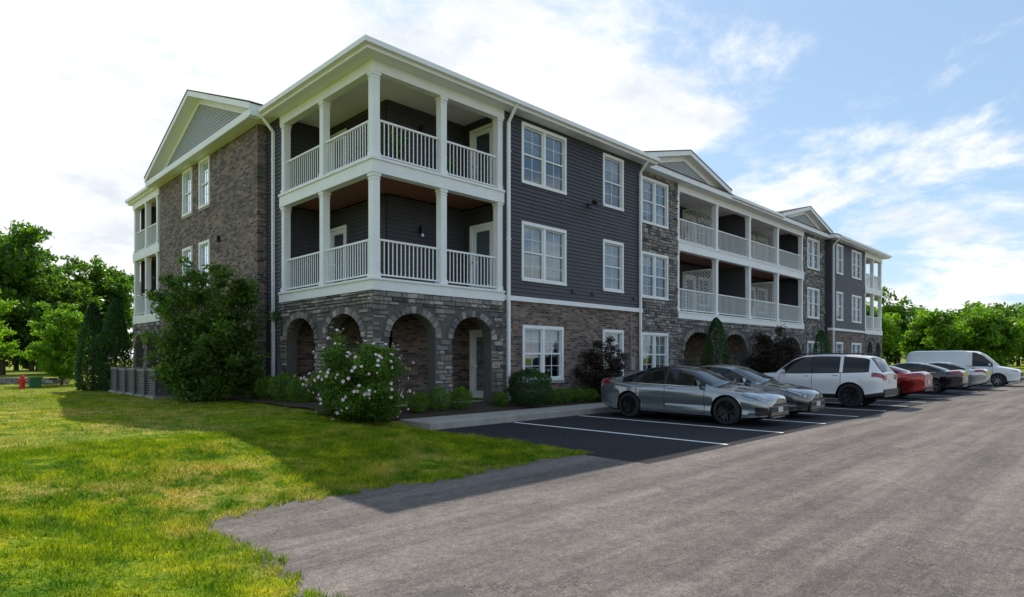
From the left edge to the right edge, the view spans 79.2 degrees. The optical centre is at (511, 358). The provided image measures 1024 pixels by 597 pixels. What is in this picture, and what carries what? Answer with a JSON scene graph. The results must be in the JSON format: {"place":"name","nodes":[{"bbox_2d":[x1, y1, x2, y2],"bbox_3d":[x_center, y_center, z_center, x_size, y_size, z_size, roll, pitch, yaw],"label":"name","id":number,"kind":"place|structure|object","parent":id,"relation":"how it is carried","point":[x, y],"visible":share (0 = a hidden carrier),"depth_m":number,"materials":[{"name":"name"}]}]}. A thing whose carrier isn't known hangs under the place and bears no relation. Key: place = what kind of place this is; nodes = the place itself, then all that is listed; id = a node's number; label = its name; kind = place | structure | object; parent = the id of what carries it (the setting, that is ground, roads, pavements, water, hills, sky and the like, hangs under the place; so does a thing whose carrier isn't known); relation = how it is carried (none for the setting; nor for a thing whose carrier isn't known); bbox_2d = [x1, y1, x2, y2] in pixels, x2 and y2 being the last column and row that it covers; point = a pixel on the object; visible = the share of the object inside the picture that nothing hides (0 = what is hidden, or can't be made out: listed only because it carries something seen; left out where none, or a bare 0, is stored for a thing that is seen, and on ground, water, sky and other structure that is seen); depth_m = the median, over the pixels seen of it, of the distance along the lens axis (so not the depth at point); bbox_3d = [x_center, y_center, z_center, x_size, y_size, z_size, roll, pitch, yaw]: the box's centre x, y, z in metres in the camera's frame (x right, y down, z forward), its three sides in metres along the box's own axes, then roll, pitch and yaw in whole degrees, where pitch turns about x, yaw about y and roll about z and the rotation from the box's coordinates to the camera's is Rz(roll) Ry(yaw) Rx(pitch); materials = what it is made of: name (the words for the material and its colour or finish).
{"place":"outdoors","nodes":[
{"label":"outdoors","id":0,"kind":"place"},
{"bbox_2d":[353,140,366,158],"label":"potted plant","id":1,"kind":"object","parent":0,"point":[359,148],"visible":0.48,"depth_m":17.25,"materials":[{"name":"plant"}]},
{"bbox_2d":[389,128,408,160],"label":"potted plant","id":2,"kind":"object","parent":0,"point":[399,144],"visible":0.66,"depth_m":16.92,"materials":[{"name":"green plant"}]},
{"bbox_2d":[447,156,455,173],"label":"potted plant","id":3,"kind":"object","parent":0,"point":[451,166],"visible":0.28,"depth_m":18.93,"materials":[{"name":"green plant"}]},
{"bbox_2d":[399,403,619,429],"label":"sidewalk","id":4,"kind":"structure","parent":0,"point":[455,421],"depth_m":16.09,"materials":[{"name":"concrete"}]},
{"bbox_2d":[0,359,1023,596],"bbox_3d":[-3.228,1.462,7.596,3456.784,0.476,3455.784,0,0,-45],"label":"ground","id":5,"kind":"structure","parent":0,"point":[393,424],"depth_m":7.94,"materials":[{"name":"green plant"}]},
{"bbox_2d":[0,289,26,358],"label":"deciduous tree","id":6,"kind":"object","parent":5,"relation":"on","point":[10,346],"visible":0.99,"depth_m":32.11,"materials":[{"name":"green plant"}]},
{"bbox_2d":[17,374,27,388],"bbox_3d":[-20.554,0.991,25.966,0.340,0.640,0.326,0,0,-45],"label":"fire hydrant","id":7,"kind":"object","parent":5,"relation":"on","point":[22,381],"visible":0.99,"depth_m":25.89,"materials":[{"name":"red metal"}]},
{"bbox_2d":[0,378,69,384],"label":"garden wall","id":8,"kind":"structure","parent":5,"relation":"on","point":[47,381],"depth_m":30.52,"materials":[{"name":"stone"}]},
{"bbox_2d":[28,377,42,387],"bbox_3d":[-21.049,1.068,27.316,0.480,0.460,0.480,0,0,-45],"label":"utility box","id":9,"kind":"object","parent":5,"relation":"on","point":[35,382],"visible":1,"depth_m":27.18,"materials":[{"name":"green metal"}]},
{"bbox_2d":[0,219,81,374],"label":"deciduous tree","id":10,"kind":"object","parent":5,"relation":"on","point":[24,267],"visible":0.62,"depth_m":46.25,"materials":[{"name":"green plant"}]},
{"bbox_2d":[20,300,98,384],"bbox_3d":[-21.738,-0.691,29.688,2.761,4.254,3.699,0,0,-90],"label":"deciduous tree","id":11,"kind":"object","parent":5,"relation":"on","point":[56,350],"visible":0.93,"depth_m":29.36,"materials":[{"name":"green plant"}]},
{"bbox_2d":[17,277,112,367],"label":"deciduous tree","id":12,"kind":"object","parent":5,"relation":"on","point":[75,292],"visible":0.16,"depth_m":48.81,"materials":[{"name":"green plant"}]},
{"bbox_2d":[5,348,133,370],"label":"distant trees","id":13,"kind":"object","parent":5,"relation":"on","point":[16,361],"depth_m":61.54,"materials":[{"name":"green plant"}]},
{"bbox_2d":[60,255,140,371],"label":"deciduous tree","id":14,"kind":"object","parent":5,"relation":"on","point":[118,285],"visible":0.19,"depth_m":54.10,"materials":[{"name":"green plant"}]},
{"bbox_2d":[71,298,134,390],"bbox_3d":[-16.168,-0.496,24.479,2.360,3.791,1.412,0,0,4],"label":"arborvitae tree","id":15,"kind":"object","parent":5,"relation":"on","point":[105,357],"visible":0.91,"depth_m":24.24,"materials":[{"name":"green plant"}]},
{"bbox_2d":[109,367,132,392],"bbox_3d":[-14.720,0.812,23.568,0.920,0.975,0.920,0,0,-45],"label":"air conditioner unit","id":16,"kind":"object","parent":5,"relation":"on","point":[114,379],"visible":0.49,"depth_m":23.20,"materials":[{"name":"metal"}]},
{"bbox_2d":[117,368,127,393],"bbox_3d":[-13.860,0.836,22.702,0.920,0.975,0.920,0,0,-45],"label":"air conditioner unit","id":17,"kind":"object","parent":5,"relation":"on","point":[123,380],"visible":0.38,"depth_m":22.29,"materials":[{"name":"metal"}]},
{"bbox_2d":[125,367,150,395],"bbox_3d":[-13.000,0.814,21.836,0.920,0.975,0.920,0,0,-45],"label":"air conditioner unit","id":18,"kind":"object","parent":5,"relation":"on","point":[132,380],"visible":0.42,"depth_m":21.52,"materials":[{"name":"metal"}]},
{"bbox_2d":[136,368,151,396],"bbox_3d":[-12.141,0.834,20.971,0.920,0.975,0.920,0,0,-45],"label":"air conditioner unit","id":19,"kind":"object","parent":5,"relation":"on","point":[141,386],"visible":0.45,"depth_m":20.64,"materials":[{"name":"metal"}]},
{"bbox_2d":[145,369,178,398],"bbox_3d":[-11.281,0.813,20.105,0.920,0.975,0.920,0,0,-45],"label":"air conditioner unit","id":20,"kind":"object","parent":5,"relation":"on","point":[153,388],"visible":0.38,"depth_m":19.75,"materials":[{"name":"metal"}]},
{"bbox_2d":[133,254,280,401],"bbox_3d":[-9.234,-0.882,18.613,4.061,4.427,3.731,0,0,15],"label":"ornamental tree","id":21,"kind":"object","parent":5,"relation":"on","point":[207,360],"visible":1,"depth_m":17.87,"materials":[{"name":"green plant"}]},
{"bbox_2d":[222,395,327,413],"bbox_3d":[-7.112,1.273,18.362,1.560,0.144,9.250,0,0,-45],"label":"mulch bed","id":22,"kind":"object","parent":5,"relation":"on","point":[314,404],"visible":0.38,"depth_m":16.98,"materials":[{"name":"brown soil"}]},
{"bbox_2d":[238,372,267,397],"bbox_3d":[-8.032,0.853,19.238,1.053,0.926,1.039,0,0,-45],"label":"boxwood shrub","id":23,"kind":"object","parent":22,"relation":"on","point":[250,394],"visible":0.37,"depth_m":19.09,"materials":[{"name":"green plant"}]},
{"bbox_2d":[254,375,282,398],"bbox_3d":[-7.265,0.890,18.475,0.878,0.814,0.900,0,0,-45],"label":"boxwood shrub","id":24,"kind":"object","parent":22,"relation":"on","point":[260,382],"visible":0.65,"depth_m":18.30,"materials":[{"name":"green plant"}]},
{"bbox_2d":[266,372,301,400],"bbox_3d":[-6.492,0.830,17.680,1.010,0.928,1.042,0,0,-45],"label":"boxwood shrub","id":25,"kind":"object","parent":22,"relation":"on","point":[286,377],"visible":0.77,"depth_m":17.52,"materials":[{"name":"green plant"}]},
{"bbox_2d":[285,378,318,402],"bbox_3d":[-5.814,0.905,17.086,0.877,0.778,0.897,0,0,-26],"label":"boxwood shrub","id":26,"kind":"object","parent":22,"relation":"on","point":[309,396],"visible":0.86,"depth_m":16.91,"materials":[{"name":"green plant"}]},
{"bbox_2d":[294,326,414,422],"bbox_3d":[-3.505,0.377,14.217,2.488,2.249,2.853,0,0,-45],"label":"rose of sharon bush","id":27,"kind":"object","parent":5,"relation":"on","point":[359,389],"visible":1,"depth_m":13.91,"materials":[{"name":"green plant"}]},
{"bbox_2d":[390,396,602,419],"bbox_3d":[12.761,1.392,31.268,46.750,0.216,1.200,0,0,-45],"label":"mulch bed","id":28,"kind":"object","parent":5,"relation":"on","point":[476,407],"visible":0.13,"depth_m":17.36,"materials":[{"name":"brown soil"}]},
{"bbox_2d":[405,391,429,412],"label":"boxwood shrub","id":29,"kind":"object","parent":28,"relation":"on","point":[422,406],"visible":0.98,"depth_m":15.92,"materials":[{"name":"green plant"}]},
{"bbox_2d":[427,386,451,409],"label":"boxwood shrub","id":30,"kind":"object","parent":28,"relation":"on","point":[444,405],"visible":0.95,"depth_m":16.43,"materials":[{"name":"green plant"}]},
{"bbox_2d":[449,386,472,409],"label":"boxwood shrub","id":31,"kind":"object","parent":28,"relation":"on","point":[459,404],"visible":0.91,"depth_m":16.94,"materials":[{"name":"green plant"}]},
{"bbox_2d":[492,391,509,405],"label":"boxwood shrub","id":32,"kind":"object","parent":28,"relation":"on","point":[503,401],"visible":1,"depth_m":18.03,"materials":[{"name":"green plant"}]},
{"bbox_2d":[505,367,553,406],"bbox_3d":[0.517,0.883,18.729,1.517,1.247,1.484,0,0,-45],"label":"evergreen shrub","id":33,"kind":"object","parent":28,"relation":"on","point":[528,374],"visible":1,"depth_m":18.43,"materials":[{"name":"green plant"}]},
{"bbox_2d":[543,390,559,403],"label":"boxwood shrub","id":34,"kind":"object","parent":28,"relation":"on","point":[554,398],"visible":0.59,"depth_m":19.37,"materials":[{"name":"green plant"}]},
{"bbox_2d":[556,387,573,402],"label":"boxwood shrub","id":35,"kind":"object","parent":28,"relation":"on","point":[561,391],"visible":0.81,"depth_m":19.78,"materials":[{"name":"green plant"}]},
{"bbox_2d":[568,388,586,401],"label":"boxwood shrub","id":36,"kind":"object","parent":28,"relation":"on","point":[582,393],"visible":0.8,"depth_m":20.28,"materials":[{"name":"green plant"}]},
{"bbox_2d":[581,388,598,400],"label":"boxwood shrub","id":37,"kind":"object","parent":28,"relation":"on","point":[595,394],"visible":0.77,"depth_m":20.66,"materials":[{"name":"green plant"}]},
{"bbox_2d":[574,334,630,400],"bbox_3d":[3.204,0.340,21.458,1.961,2.342,2.522,0,0,-45],"label":"purple leaf shrub","id":38,"kind":"object","parent":28,"relation":"on","point":[599,373],"visible":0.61,"depth_m":21.17,"materials":[{"name":"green plant"}]},
{"bbox_2d":[699,317,731,366],"bbox_3d":[8.881,-0.093,26.895,1.600,3.383,1.594,0,0,-45],"label":"arborvitae tree","id":39,"kind":"object","parent":28,"relation":"on","point":[719,332],"visible":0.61,"depth_m":26.66,"materials":[{"name":"green plant"}]},
{"bbox_2d":[741,324,803,372],"bbox_3d":[13.367,-0.095,31.346,3.416,3.246,3.148,0,0,-45],"label":"purple leaf shrub","id":40,"kind":"object","parent":28,"relation":"on","point":[784,352],"visible":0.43,"depth_m":30.74,"materials":[{"name":"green plant"}]},
{"bbox_2d":[810,329,830,354],"bbox_3d":[17.967,-0.034,35.877,1.585,3.285,1.629,0,0,-45],"label":"arborvitae tree","id":41,"kind":"object","parent":28,"relation":"on","point":[821,333],"visible":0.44,"depth_m":35.72,"materials":[{"name":"green plant"}]},
{"bbox_2d":[141,99,864,394],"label":"siding walls","id":42,"kind":"structure","parent":5,"relation":"on","point":[570,212],"depth_m":20.27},
{"bbox_2d":[125,34,891,277],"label":"roof","id":43,"kind":"structure","parent":42,"relation":"on","point":[202,125],"depth_m":23.06,"materials":[{"name":"white paint"}]},
{"bbox_2d":[132,171,881,404],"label":"stone walls","id":44,"kind":"structure","parent":5,"relation":"on","point":[375,314],"depth_m":18.95,"materials":[{"name":"grey stone"}]},
{"bbox_2d":[144,77,869,405],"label":"balcony floors","id":45,"kind":"structure","parent":5,"relation":"on","point":[349,104],"depth_m":18.71,"materials":[{"name":"wood"}]},
{"bbox_2d":[137,119,879,329],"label":"balcony railings","id":46,"kind":"object","parent":45,"relation":"on","point":[760,308],"visible":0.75,"depth_m":18.93,"materials":[{"name":"white paint"}]},
{"bbox_2d":[133,58,882,400],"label":"white trim","id":47,"kind":"structure","parent":5,"relation":"on","point":[373,166],"depth_m":18.91,"materials":[{"name":"paint"}]},
{"bbox_2d":[160,124,864,400],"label":"brick walls","id":48,"kind":"structure","parent":5,"relation":"on","point":[232,214],"depth_m":21.14,"materials":[{"name":"stone"}]},
{"bbox_2d":[214,125,694,369],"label":"wall fixtures","id":49,"kind":"object","parent":48,"relation":"attached to","point":[631,363],"depth_m":22.04,"materials":[{"name":"silver metal"}]},
{"bbox_2d":[182,121,861,397],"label":"window frames","id":50,"kind":"structure","parent":48,"relation":"attached to","point":[473,231],"depth_m":22.62,"materials":[{"name":"white plastic"}]},
{"bbox_2d":[186,132,489,390],"bbox_3d":[6.525,-3.210,35.476,42.510,8.500,13.600,0,0,-45],"label":"window glass","id":51,"kind":"object","parent":50,"relation":"in","point":[483,237],"visible":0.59,"depth_m":19.86,"materials":[{"name":"grey glass"}]},
{"bbox_2d":[201,382,1023,596],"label":"parking lot","id":52,"kind":"structure","parent":5,"relation":"on","point":[925,500],"depth_m":6.17,"materials":[{"name":"grey asphalt"}]},
{"bbox_2d":[435,380,1023,463],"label":"parking stalls","id":53,"kind":"object","parent":52,"relation":"on","point":[633,448],"visible":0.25,"depth_m":14.28,"materials":[{"name":"asphalt"}]},
{"bbox_2d":[600,365,788,424],"bbox_3d":[4.803,0.917,16.823,2.180,1.450,4.957,0,0,-45],"label":"sedan car","id":54,"kind":"object","parent":53,"relation":"on","point":[690,391],"visible":1,"depth_m":16.03,"materials":[{"name":"paint"}]},
{"bbox_2d":[701,364,824,413],"bbox_3d":[6.684,0.917,18.761,2.180,1.450,4.957,0,0,-45],"label":"sedan car","id":55,"kind":"object","parent":53,"relation":"on","point":[799,398],"visible":0.34,"depth_m":17.30,"materials":[{"name":"paint"}]},
{"bbox_2d":[513,381,1023,444],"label":"parking lines","id":56,"kind":"object","parent":53,"relation":"on","point":[719,427],"visible":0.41,"depth_m":15.32,"materials":[{"name":"paint"}]},
{"bbox_2d":[763,353,897,406],"bbox_3d":[10.941,0.732,22.350,2.280,1.820,4.882,0,0,-45],"label":"suv car","id":57,"kind":"object","parent":53,"relation":"on","point":[850,379],"visible":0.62,"depth_m":20.94,"materials":[{"name":"paint"}]},
{"bbox_2d":[887,365,932,398],"bbox_3d":[15.073,0.917,26.704,2.180,1.450,4.957,0,0,-45],"label":"sedan car","id":58,"kind":"object","parent":53,"relation":"on","point":[909,382],"visible":0.25,"depth_m":24.77,"materials":[{"name":"paint"}]},
{"bbox_2d":[892,362,968,392],"bbox_3d":[19.222,0.917,30.331,2.180,1.450,4.957,0,0,-45],"label":"sedan car","id":59,"kind":"object","parent":53,"relation":"on","point":[944,379],"visible":0.38,"depth_m":28.63,"materials":[{"name":"paint"}]},
{"bbox_2d":[927,362,990,389],"bbox_3d":[23.018,0.917,33.889,2.180,1.450,4.957,0,0,-45],"label":"sedan car","id":60,"kind":"object","parent":53,"relation":"on","point":[981,376],"visible":0.2,"depth_m":32.02,"materials":[{"name":"paint"}]},
{"bbox_2d":[906,351,1023,385],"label":"cargo van","id":61,"kind":"object","parent":53,"relation":"on","point":[1001,375],"visible":0.52,"depth_m":37.26,"materials":[{"name":"paint"}]},
{"bbox_2d":[866,301,1023,365],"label":"distant trees","id":62,"kind":"object","parent":5,"relation":"on","point":[992,333],"visible":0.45,"depth_m":77.82,"materials":[{"name":"green plant"}]},
{"bbox_2d":[874,286,1023,365],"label":"distant trees","id":63,"kind":"object","parent":5,"relation":"on","point":[908,313],"visible":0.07,"depth_m":105.81,"materials":[{"name":"green plant"}]},
{"bbox_2d":[0,0,1023,358],"label":"sky","id":64,"kind":"structure","parent":0,"point":[900,123],"materials":[{"name":"blue"}]},
{"bbox_2d":[680,224,688,239],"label":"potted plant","id":65,"kind":"object","parent":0,"point":[683,231],"visible":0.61,"depth_m":28.87,"materials":[{"name":"plant"}]},
{"bbox_2d":[524,129,853,375],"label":"window blinds","id":66,"kind":"object","parent":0,"point":[536,233],"depth_m":21.21,"materials":[{"name":"white plastic"}]}
]}

